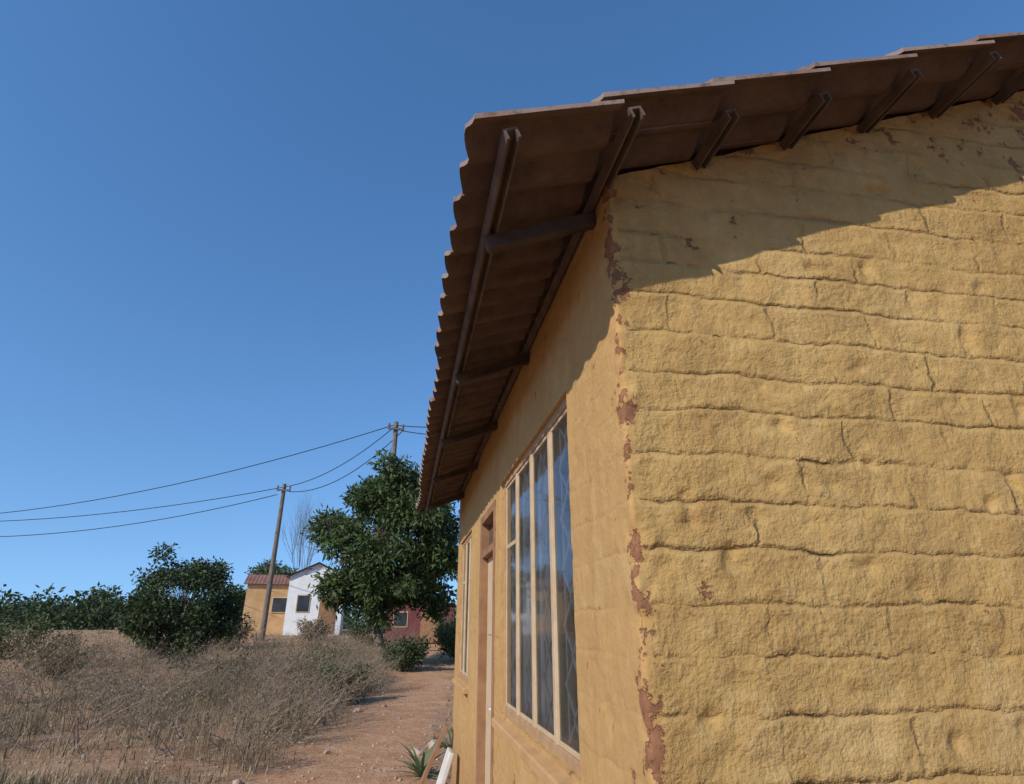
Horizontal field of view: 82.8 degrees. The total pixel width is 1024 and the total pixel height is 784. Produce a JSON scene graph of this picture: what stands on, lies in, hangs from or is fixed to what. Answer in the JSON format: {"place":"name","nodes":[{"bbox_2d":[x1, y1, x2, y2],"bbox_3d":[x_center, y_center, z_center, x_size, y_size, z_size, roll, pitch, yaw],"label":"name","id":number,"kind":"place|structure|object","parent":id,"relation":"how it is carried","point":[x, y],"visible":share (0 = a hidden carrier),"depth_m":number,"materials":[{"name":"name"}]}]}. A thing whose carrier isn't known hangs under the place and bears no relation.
{"place":"outdoors","nodes":[
{"label":"outdoors","id":0,"kind":"place"},
{"bbox_2d":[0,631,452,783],"bbox_3d":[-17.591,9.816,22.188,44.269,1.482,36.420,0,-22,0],"label":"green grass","id":1,"kind":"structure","parent":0,"point":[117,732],"depth_m":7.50,"materials":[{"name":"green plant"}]},
{"bbox_2d":[0,628,453,783],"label":"dry grass","id":2,"kind":"structure","parent":0,"point":[135,774],"depth_m":6.75,"materials":[{"name":"beige plant"}]},
{"bbox_2d":[0,628,454,783],"bbox_3d":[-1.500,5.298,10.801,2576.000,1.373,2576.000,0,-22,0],"label":"ground","id":3,"kind":"structure","parent":0,"point":[371,723],"depth_m":7.98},
{"bbox_2d":[0,606,26,630],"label":"green shrub","id":4,"kind":"object","parent":3,"relation":"on","point":[5,619],"visible":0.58,"depth_m":22.29,"materials":[{"name":"green plant"}]},
{"bbox_2d":[0,613,54,659],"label":"green shrub","id":5,"kind":"object","parent":3,"relation":"on","point":[36,629],"visible":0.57,"depth_m":20.19,"materials":[{"name":"green plant"}]},
{"bbox_2d":[0,625,86,667],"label":"dry shrub","id":6,"kind":"object","parent":3,"relation":"on","point":[61,637],"visible":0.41,"depth_m":17.36,"materials":[{"name":"brown plant"}]},
{"bbox_2d":[19,637,97,680],"bbox_3d":[-11.929,6.930,15.059,1.432,1.081,2.150,0,-22,0],"label":"dry shrub","id":7,"kind":"object","parent":3,"relation":"on","point":[40,651],"visible":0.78,"depth_m":14.89,"materials":[{"name":"brown plant"}]},
{"bbox_2d":[96,541,250,668],"bbox_3d":[-9.988,6.434,17.462,3.981,3.627,3.435,6,-23,-13],"label":"leafy tree","id":8,"kind":"object","parent":3,"relation":"on","point":[199,618],"visible":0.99,"depth_m":16.80,"materials":[{"name":"green plant"}]},
{"bbox_2d":[0,582,358,629],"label":"distant trees","id":9,"kind":"object","parent":3,"relation":"on","point":[63,614],"visible":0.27,"depth_m":48.49,"materials":[{"name":"green plant"}]},
{"bbox_2d":[0,627,417,777],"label":"tall dry weeds","id":10,"kind":"object","parent":3,"relation":"on","point":[194,723],"visible":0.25,"depth_m":8.50,"materials":[{"name":"brown plant"}]},
{"bbox_2d":[0,616,436,774],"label":"dry bushes","id":11,"kind":"object","parent":3,"relation":"on","point":[231,689],"visible":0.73,"depth_m":10.09,"materials":[{"name":"brown plant"}]},
{"bbox_2d":[185,647,254,686],"bbox_3d":[-6.826,6.538,13.684,1.706,0.964,1.276,18,-28,-37],"label":"green shrub","id":12,"kind":"object","parent":3,"relation":"on","point":[221,664],"visible":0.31,"depth_m":13.70,"materials":[{"name":"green plant"}]},
{"bbox_2d":[1,588,456,628],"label":"distant trees","id":13,"kind":"object","parent":3,"relation":"on","point":[343,625],"depth_m":81.66,"materials":[{"name":"green plant"}]},
{"bbox_2d":[8,651,453,783],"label":"stones","id":14,"kind":"object","parent":3,"relation":"on","point":[238,781],"visible":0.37,"depth_m":7.00,"materials":[{"name":"stone"}]},
{"bbox_2d":[215,616,257,649],"bbox_3d":[-11.349,9.538,23.000,2.291,1.447,2.290,-13,-25,29],"label":"dry shrub","id":15,"kind":"object","parent":3,"relation":"on","point":[244,630],"visible":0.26,"depth_m":23.00,"materials":[{"name":"beige plant"}]},
{"bbox_2d":[230,558,297,607],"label":"leafy tree","id":16,"kind":"object","parent":3,"relation":"on","point":[264,569],"visible":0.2,"depth_m":40.78,"materials":[{"name":"green plant"}]},
{"bbox_2d":[241,574,289,634],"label":"orange shed","id":17,"kind":"structure","parent":3,"relation":"on","point":[255,595],"depth_m":33.47,"materials":[{"name":"beige paint"}]},
{"bbox_2d":[270,597,286,612],"bbox_3d":[-13.442,12.329,33.631,0.900,0.850,0.080,7,-23,-17],"label":"front window frame","id":18,"kind":"structure","parent":17,"relation":"in","point":[273,597],"depth_m":33.51,"materials":[{"name":"beige paint"}]},
{"bbox_2d":[271,598,286,611],"bbox_3d":[-13.430,12.315,33.596,0.800,0.750,0.040,7,-23,-17],"label":"front window pane","id":19,"kind":"structure","parent":17,"relation":"in","point":[279,604],"depth_m":33.57,"materials":[{"name":"grey glass"}]},
{"bbox_2d":[259,484,290,640],"bbox_3d":[-11.895,8.393,28.949,0.700,7.723,0.312,7,-23,-16],"label":"power pole","id":20,"kind":"object","parent":3,"relation":"on","point":[270,577],"visible":0.89,"depth_m":28.80,"materials":[{"name":"brown wood"}]},
{"bbox_2d":[0,425,426,536],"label":"power lines","id":21,"kind":"object","parent":20,"relation":"attached to","point":[216,498],"visible":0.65,"depth_m":29.77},
{"bbox_2d":[281,648,330,691],"bbox_3d":[-4.648,6.252,13.025,1.104,0.946,1.319,-19,-29,39],"label":"green shrub","id":22,"kind":"object","parent":3,"relation":"on","point":[319,660],"visible":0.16,"depth_m":12.90,"materials":[{"name":"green plant"}]},
{"bbox_2d":[282,492,334,574],"bbox_3d":[-11.208,9.201,32.367,3.800,8.150,2.470,-6,-23,14],"label":"bare tree","id":23,"kind":"object","parent":3,"relation":"on","point":[300,544],"visible":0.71,"depth_m":32.95,"materials":[{"name":"grey plant"}]},
{"bbox_2d":[282,564,344,635],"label":"walls","id":24,"kind":"structure","parent":3,"relation":"on","point":[299,582],"depth_m":31.54,"materials":[{"name":"white paint"}]},
{"bbox_2d":[295,595,310,611],"bbox_3d":[-11.305,11.450,31.440,0.700,0.900,0.050,5,-23,-13],"label":"frame","id":25,"kind":"object","parent":24,"relation":"attached to","point":[297,600],"visible":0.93,"depth_m":31.41,"materials":[{"name":"beige paint"}]},
{"bbox_2d":[296,596,309,610],"bbox_3d":[-11.299,11.441,31.415,0.600,0.800,0.026,5,-23,-13],"label":"pane","id":26,"kind":"object","parent":25,"relation":"attached to","point":[302,603],"visible":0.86,"depth_m":31.40,"materials":[{"name":"grey glass"}]},
{"bbox_2d":[286,562,337,579],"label":"roof","id":27,"kind":"structure","parent":24,"relation":"on","point":[288,577],"depth_m":32.07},
{"bbox_2d":[318,601,335,633],"bbox_3d":[-10.044,12.014,31.551,0.900,2.100,0.050,5,-23,-13],"label":"frame","id":28,"kind":"object","parent":24,"relation":"attached to","point":[334,615],"visible":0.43,"depth_m":31.50,"materials":[{"name":"wood"}]},
{"bbox_2d":[319,601,334,631],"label":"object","id":29,"kind":"object","parent":28,"relation":"attached to","point":[323,612],"visible":0.21,"depth_m":31.48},
{"bbox_2d":[296,614,333,640],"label":"green shrub","id":30,"kind":"object","parent":3,"relation":"on","point":[319,622],"visible":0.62,"depth_m":27.52,"materials":[{"name":"green plant"}]},
{"bbox_2d":[230,707,435,755],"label":"rocks","id":31,"kind":"object","parent":3,"relation":"on","point":[419,751],"visible":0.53,"depth_m":7.78,"materials":[{"name":"stone"}]},
{"bbox_2d":[306,643,361,666],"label":"green shrub","id":32,"kind":"object","parent":3,"relation":"on","point":[330,651],"visible":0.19,"depth_m":15.91,"materials":[{"name":"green plant"}]},
{"bbox_2d":[307,659,371,705],"bbox_3d":[-3.758,6.017,11.963,1.340,0.939,1.498,-12,-25,28],"label":"dry bush","id":33,"kind":"object","parent":3,"relation":"on","point":[348,678],"visible":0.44,"depth_m":11.91,"materials":[{"name":"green plant"}]},
{"bbox_2d":[343,616,387,645],"bbox_3d":[-6.268,10.211,24.719,1.867,1.420,1.544,16,-27,-34],"label":"green shrub","id":34,"kind":"object","parent":3,"relation":"on","point":[356,629],"visible":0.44,"depth_m":24.41,"materials":[{"name":"green plant"}]},
{"bbox_2d":[300,448,459,668],"bbox_3d":[-3.925,5.672,19.549,6.309,6.877,5.426,-5,-23,12],"label":"mango tree","id":35,"kind":"object","parent":3,"relation":"on","point":[416,568],"visible":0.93,"depth_m":18.27,"materials":[{"name":"green plant"}]},
{"bbox_2d":[375,421,403,651],"bbox_3d":[-5.045,5.666,23.580,0.700,9.398,0.312,7,-23,-16],"label":"power pole","id":36,"kind":"object","parent":3,"relation":"on","point":[395,428],"visible":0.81,"depth_m":25.01,"materials":[{"name":"brown wood"}]},
{"bbox_2d":[377,635,430,671],"bbox_3d":[-3.245,7.934,17.589,1.360,1.092,1.776,14,-26,-31],"label":"green shrub","id":37,"kind":"object","parent":3,"relation":"on","point":[415,649],"visible":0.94,"depth_m":17.36,"materials":[{"name":"green plant"}]},
{"bbox_2d":[384,738,451,776],"bbox_3d":[-1.044,3.983,6.331,0.757,0.370,0.884,0,-22,0],"label":"aloe plant","id":38,"kind":"object","parent":3,"relation":"on","point":[419,767],"visible":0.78,"depth_m":6.29,"materials":[{"name":"green plant"}]},
{"bbox_2d":[384,600,456,643],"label":"maroon outbuilding","id":39,"kind":"structure","parent":3,"relation":"on","point":[410,619],"depth_m":27.35,"materials":[{"name":"red paint"}]},
{"bbox_2d":[419,723,447,783],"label":"leaning timber plank","id":40,"kind":"object","parent":3,"relation":"on","point":[433,754],"visible":1,"depth_m":5.74,"materials":[{"name":"brown wood"}]},
{"bbox_2d":[429,728,451,749],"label":"aloe plant","id":41,"kind":"object","parent":3,"relation":"on","point":[445,746],"visible":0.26,"depth_m":7.21,"materials":[{"name":"green plant"}]},
{"bbox_2d":[432,623,455,659],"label":"green shrub","id":42,"kind":"object","parent":3,"relation":"on","point":[447,646],"visible":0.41,"depth_m":19.99,"materials":[{"name":"green plant"}]},
{"bbox_2d":[432,614,455,646],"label":"green shrub","id":43,"kind":"object","parent":3,"relation":"on","point":[444,622],"visible":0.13,"depth_m":24.67,"materials":[{"name":"green plant"}]},
{"bbox_2d":[475,518,489,783],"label":"door jamb","id":44,"kind":"object","parent":3,"relation":"on","point":[482,668],"depth_m":4.29,"materials":[{"name":"brown wood"}]},
{"bbox_2d":[482,503,492,524],"bbox_3d":[-0.134,0.920,4.377,0.104,0.062,0.664,4,-22,-9],"label":"door head","id":45,"kind":"object","parent":44,"relation":"on","point":[487,518],"depth_m":4.41},
{"bbox_2d":[482,543,492,558],"bbox_3d":[-0.131,1.166,4.278,0.096,0.050,0.664,4,-22,-9],"label":"door transom rail","id":46,"kind":"object","parent":44,"relation":"attached to","point":[487,552],"depth_m":4.33,"materials":[{"name":"wood"}]},
{"bbox_2d":[490,522,492,544],"bbox_3d":[-0.123,1.046,4.328,0.009,0.210,0.660,4,-22,-9],"label":"door fanlight glass","id":47,"kind":"object","parent":46,"relation":"on","point":[491,533],"visible":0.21,"depth_m":4.55,"materials":[{"name":"clear glass"}]},
{"bbox_2d":[485,556,492,783],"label":"door leaf","id":48,"kind":"object","parent":44,"relation":"attached to","point":[489,647],"visible":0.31,"depth_m":4.20,"materials":[{"name":"beige wood"}]},
{"bbox_2d":[486,728,490,783],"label":"door panel","id":49,"kind":"structure","parent":48,"relation":"attached to","point":[488,741],"depth_m":3.89,"materials":[{"name":"paint"}]},
{"bbox_2d":[487,650,491,714],"bbox_3d":[-0.133,1.977,3.949,0.011,0.400,0.460,4,-22,-9],"label":"door panel","id":50,"kind":"structure","parent":48,"relation":"attached to","point":[489,662],"depth_m":4.06,"materials":[{"name":"paint"}]},
{"bbox_2d":[488,569,492,634],"bbox_3d":[-0.133,1.491,4.146,0.011,0.450,0.460,4,-22,-9],"label":"door panel","id":51,"kind":"structure","parent":48,"relation":"attached to","point":[490,602],"depth_m":4.25,"materials":[{"name":"paint"}]},
{"bbox_2d":[490,499,495,783],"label":"door jamb","id":52,"kind":"object","parent":3,"relation":"on","point":[493,639],"depth_m":3.69,"materials":[{"name":"brown wood"}]},
{"bbox_2d":[452,460,578,746],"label":"back walls","id":53,"kind":"structure","parent":3,"relation":"on","point":[571,621],"depth_m":6.62,"materials":[{"name":"beige paint"}]},
{"bbox_2d":[451,91,1023,783],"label":"wall","id":54,"kind":"structure","parent":3,"relation":"on","point":[789,383],"depth_m":1.77,"materials":[{"name":"yellow paint"}]},
{"bbox_2d":[452,677,467,694],"bbox_3d":[-0.445,2.716,5.404,0.135,0.071,1.110,4,-22,-9],"label":"window sill","id":55,"kind":"structure","parent":54,"relation":"attached to","point":[461,686],"depth_m":5.19,"materials":[{"name":"beige wood"}]},
{"bbox_2d":[461,547,465,669],"bbox_3d":[-0.496,2.205,5.976,0.001,1.204,0.270,4,-22,-9],"label":"window glass","id":56,"kind":"object","parent":55,"relation":"on","point":[463,610],"visible":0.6,"depth_m":5.99,"materials":[{"name":"glass"}]},
{"bbox_2d":[460,556,463,668],"bbox_3d":[-0.516,2.255,6.101,0.018,1.224,0.019,4,-22,-9],"label":"sash window","id":57,"kind":"structure","parent":56,"relation":"attached to","point":[462,609],"depth_m":6.09,"materials":[{"name":"beige paint"}]},
{"bbox_2d":[464,542,469,672],"bbox_3d":[-0.437,2.078,5.664,0.001,1.204,0.286,4,-22,-9],"label":"window glass","id":58,"kind":"object","parent":55,"relation":"on","point":[466,621],"visible":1,"depth_m":5.68,"materials":[{"name":"glass"}]},
{"bbox_2d":[463,544,467,671],"bbox_3d":[-0.458,2.132,5.796,0.018,1.224,0.019,4,-22,-9],"label":"sash window","id":59,"kind":"structure","parent":58,"relation":"attached to","point":[465,610],"depth_m":5.78,"materials":[{"name":"beige paint"}]},
{"bbox_2d":[459,547,463,670],"bbox_3d":[-0.517,2.267,6.129,0.046,1.308,0.042,4,-22,-9],"label":"window jamb","id":60,"kind":"object","parent":54,"relation":"attached to","point":[461,607],"depth_m":6.10,"materials":[{"name":"beige wood"}]},
{"bbox_2d":[459,671,467,681],"bbox_3d":[-0.429,2.665,5.428,0.042,0.041,0.978,4,-22,-9],"label":"window bottom rail","id":61,"kind":"object","parent":54,"relation":"attached to","point":[463,676],"depth_m":5.46,"materials":[{"name":"beige wood"}]},
{"bbox_2d":[462,543,466,672],"bbox_3d":[-0.459,2.143,5.825,0.034,1.228,0.044,4,-22,-9],"label":"window mullion","id":62,"kind":"structure","parent":61,"relation":"on","point":[464,608],"depth_m":5.80},
{"bbox_2d":[466,538,470,675],"bbox_3d":[-0.398,2.014,5.505,0.034,1.228,0.044,4,-22,-9],"label":"window mullion","id":63,"kind":"structure","parent":61,"relation":"on","point":[468,608],"depth_m":5.47},
{"bbox_2d":[463,532,471,546],"bbox_3d":[-0.429,1.492,5.902,0.042,0.041,0.978,4,-22,-9],"label":"window head","id":64,"kind":"object","parent":54,"relation":"attached to","point":[467,539],"depth_m":5.92},
{"bbox_2d":[503,482,511,712],"bbox_3d":[-0.027,1.210,3.560,0.046,1.338,0.042,4,-22,-9],"label":"window jamb","id":65,"kind":"object","parent":54,"relation":"attached to","point":[504,624],"depth_m":3.51,"materials":[{"name":"beige wood"}]},
{"bbox_2d":[507,539,515,548],"bbox_3d":[0.003,0.910,3.473,0.016,0.024,0.314,4,-22,-9],"label":"window transom","id":66,"kind":"object","parent":65,"relation":"attached to","point":[511,544],"depth_m":3.46,"materials":[{"name":"beige wood"}]},
{"bbox_2d":[427,211,596,509],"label":"rafters","id":67,"kind":"object","parent":54,"relation":"on","point":[530,234],"visible":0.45,"depth_m":2.06,"materials":[{"name":"brown wood"}]},
{"bbox_2d":[425,126,520,514],"bbox_3d":[-0.498,0.355,4.192,0.052,0.049,5.730,4,-22,-9],"label":"roof batten","id":68,"kind":"object","parent":67,"relation":"on","point":[509,143],"visible":0.83,"depth_m":2.16,"materials":[{"name":"brown wood"}]},
{"bbox_2d":[457,105,645,502],"bbox_3d":[-0.133,0.240,4.308,0.052,0.049,5.730,4,-22,-9],"label":"roof batten","id":69,"kind":"object","parent":67,"relation":"on","point":[632,121],"visible":0.57,"depth_m":2.00,"materials":[{"name":"brown wood"}]},
{"bbox_2d":[492,716,573,783],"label":"window sill","id":70,"kind":"structure","parent":54,"relation":"attached to","point":[544,769],"depth_m":2.37,"materials":[{"name":"beige wood"}]},
{"bbox_2d":[506,488,509,701],"bbox_3d":[-0.026,1.199,3.533,0.018,1.254,0.019,4,-22,-9],"label":"sash window","id":71,"kind":"structure","parent":70,"relation":"on","point":[507,588],"depth_m":3.51,"materials":[{"name":"beige paint"}]},
{"bbox_2d":[506,702,515,712],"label":"sash window","id":72,"kind":"structure","parent":70,"relation":"on","point":[511,706],"depth_m":3.16,"materials":[{"name":"beige paint"}]},
{"bbox_2d":[519,711,532,724],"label":"sash window","id":73,"kind":"structure","parent":70,"relation":"on","point":[526,717],"depth_m":2.78,"materials":[{"name":"beige paint"}]},
{"bbox_2d":[536,724,553,740],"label":"sash window","id":74,"kind":"structure","parent":70,"relation":"on","point":[545,731],"depth_m":2.39,"materials":[{"name":"beige paint"}]},
{"bbox_2d":[559,740,579,760],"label":"sash window","id":75,"kind":"structure","parent":70,"relation":"on","point":[570,749],"depth_m":2.05,"materials":[{"name":"beige paint"}]},
{"label":"window","id":76,"kind":"object","parent":70,"relation":"on","visible":0},
{"bbox_2d":[517,473,521,714],"bbox_3d":[0.042,1.053,3.173,0.018,1.254,0.019,4,-22,-9],"label":"sash window","id":77,"kind":"structure","parent":76,"relation":"attached to","point":[519,608],"depth_m":3.13,"materials":[{"name":"beige paint"}]},
{"label":"window","id":78,"kind":"object","parent":70,"relation":"on","visible":0},
{"bbox_2d":[507,476,515,489],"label":"sash window","id":79,"kind":"structure","parent":78,"relation":"attached to","point":[511,484],"depth_m":3.62,"materials":[{"name":"beige paint"}]},
{"bbox_2d":[505,397,566,486],"bbox_3d":[0.112,0.313,3.071,0.042,0.041,1.567,4,-22,-9],"label":"window head","id":80,"kind":"object","parent":54,"relation":"attached to","point":[558,412],"depth_m":2.85},
{"bbox_2d":[518,458,528,474],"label":"sash window","id":81,"kind":"structure","parent":80,"relation":"attached to","point":[523,468],"depth_m":3.25,"materials":[{"name":"beige paint"}]},
{"bbox_2d":[522,452,553,729],"bbox_3d":[0.117,1.034,3.125,0.038,1.270,0.950,4,-22,-9],"label":"window curtain","id":82,"kind":"object","parent":80,"relation":"hanging from","point":[549,673],"depth_m":2.97,"materials":[{"name":"white fabric"}]},
{"bbox_2d":[504,705,580,776],"bbox_3d":[0.112,1.514,2.585,0.042,0.041,1.567,4,-22,-9],"label":"window bottom rail","id":83,"kind":"object","parent":54,"relation":"attached to","point":[569,760],"depth_m":2.32,"materials":[{"name":"beige wood"}]},
{"bbox_2d":[692,108,739,170],"bbox_3d":[0.224,0.141,4.461,0.052,0.049,5.648,4,-22,-9],"label":"roof batten","id":84,"kind":"object","parent":54,"relation":"attached to","point":[721,130],"visible":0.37,"depth_m":1.97,"materials":[{"name":"brown wood"}]},
{"bbox_2d":[415,32,1023,510],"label":"roof tiles slope","id":85,"kind":"structure","parent":54,"relation":"attached to","point":[561,156],"depth_m":2.08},
{"bbox_2d":[557,68,922,457],"bbox_3d":[0.956,-0.094,4.676,0.052,0.049,5.683,4,-22,-9],"label":"roof batten","id":86,"kind":"object","parent":54,"relation":"attached to","point":[901,88],"visible":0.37,"depth_m":2.18,"materials":[{"name":"brown wood"}]},
{"bbox_2d":[779,92,832,150],"bbox_3d":[0.589,0.027,4.576,0.052,0.049,5.648,4,-22,-9],"label":"roof batten","id":87,"kind":"object","parent":54,"relation":"attached to","point":[811,114],"visible":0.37,"depth_m":2.08,"materials":[{"name":"brown wood"}]},
{"bbox_2d":[927,51,1001,118],"bbox_3d":[1.322,-0.212,4.784,0.052,0.049,5.701,4,-22,-9],"label":"roof batten","id":88,"kind":"object","parent":54,"relation":"attached to","point":[969,80],"visible":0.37,"depth_m":2.29,"materials":[{"name":"brown wood"}]},
{"bbox_2d":[991,71,1023,104],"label":"roof batten","id":89,"kind":"object","parent":54,"relation":"attached to","point":[1010,89],"depth_m":2.49,"materials":[{"name":"brown wood"}]},
{"bbox_2d":[436,747,453,783],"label":"pipe","id":90,"kind":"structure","parent":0,"point":[445,767],"depth_m":5.07,"materials":[{"name":"white plastic"}]},
{"bbox_2d":[0,0,1023,626],"label":"sky","id":91,"kind":"structure","parent":0,"point":[225,225],"materials":[{"name":"blue"}]},
{"bbox_2d":[511,486,515,704],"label":"window burglar bars","id":92,"kind":"object","parent":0,"point":[513,598],"depth_m":3.41,"materials":[{"name":"grey metal"}]},
{"bbox_2d":[516,473,523,714],"bbox_3d":[0.041,1.065,3.201,0.034,1.258,0.044,4,-22,-9],"label":"window mullion","id":93,"kind":"structure","parent":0,"point":[517,596],"depth_m":3.17},
{"bbox_2d":[523,467,531,714],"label":"window burglar bars","id":94,"kind":"object","parent":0,"point":[528,641],"depth_m":3.04,"materials":[{"name":"grey metal"}]},
{"bbox_2d":[529,454,541,727],"bbox_3d":[0.112,0.913,2.827,0.034,1.258,0.044,4,-22,-9],"label":"window mullion","id":95,"kind":"structure","parent":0,"point":[532,614],"depth_m":2.78},
{"bbox_2d":[539,446,553,729],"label":"window burglar bars","id":96,"kind":"object","parent":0,"point":[547,660],"depth_m":2.65,"materials":[{"name":"grey metal"}]},
{"bbox_2d":[547,429,565,744],"bbox_3d":[0.183,0.762,2.453,0.034,1.258,0.044,4,-22,-9],"label":"window mullion","id":97,"kind":"structure","parent":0,"point":[552,601],"depth_m":2.41},
{"bbox_2d":[558,426,578,745],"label":"window burglar bars","id":98,"kind":"object","parent":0,"point":[570,668],"depth_m":2.30,"materials":[{"name":"grey metal"}]},
{"label":"window","id":99,"kind":"object","parent":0,"visible":0},
{"bbox_2d":[467,542,470,673],"bbox_3d":[-0.397,2.002,5.477,0.018,1.224,0.019,4,-22,-9],"label":"sash window","id":100,"kind":"structure","parent":99,"relation":"attached to","point":[469,606],"depth_m":5.47,"materials":[{"name":"beige paint"}]},
{"label":"window","id":101,"kind":"object","parent":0,"visible":0},
{"bbox_2d":[550,429,563,745],"bbox_3d":[0.185,0.750,2.425,0.018,1.254,0.019,4,-22,-9],"label":"sash window","id":102,"kind":"structure","parent":101,"relation":"attached to","point":[557,606],"depth_m":2.39,"materials":[{"name":"beige paint"}]},
{"bbox_2d":[551,408,566,431],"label":"sash window","id":103,"kind":"structure","parent":101,"relation":"attached to","point":[559,421],"depth_m":2.52,"materials":[{"name":"beige paint"}]},
{"label":"window","id":104,"kind":"object","parent":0,"visible":0},
{"bbox_2d":[532,453,539,727],"bbox_3d":[0.114,0.902,2.799,0.018,1.254,0.019,4,-22,-9],"label":"sash window","id":105,"kind":"structure","parent":104,"relation":"attached to","point":[536,636],"depth_m":2.76,"materials":[{"name":"beige paint"}]},
{"bbox_2d":[533,434,546,455],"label":"sash window","id":106,"kind":"structure","parent":104,"relation":"attached to","point":[540,446],"depth_m":2.87,"materials":[{"name":"beige paint"}]},
{"bbox_2d":[547,449,553,706],"bbox_3d":[0.174,0.773,2.480,0.018,1.254,0.019,4,-22,-9],"label":"sash window","id":107,"kind":"structure","parent":104,"relation":"attached to","point":[550,577],"depth_m":2.48,"materials":[{"name":"beige paint"}]}
]}

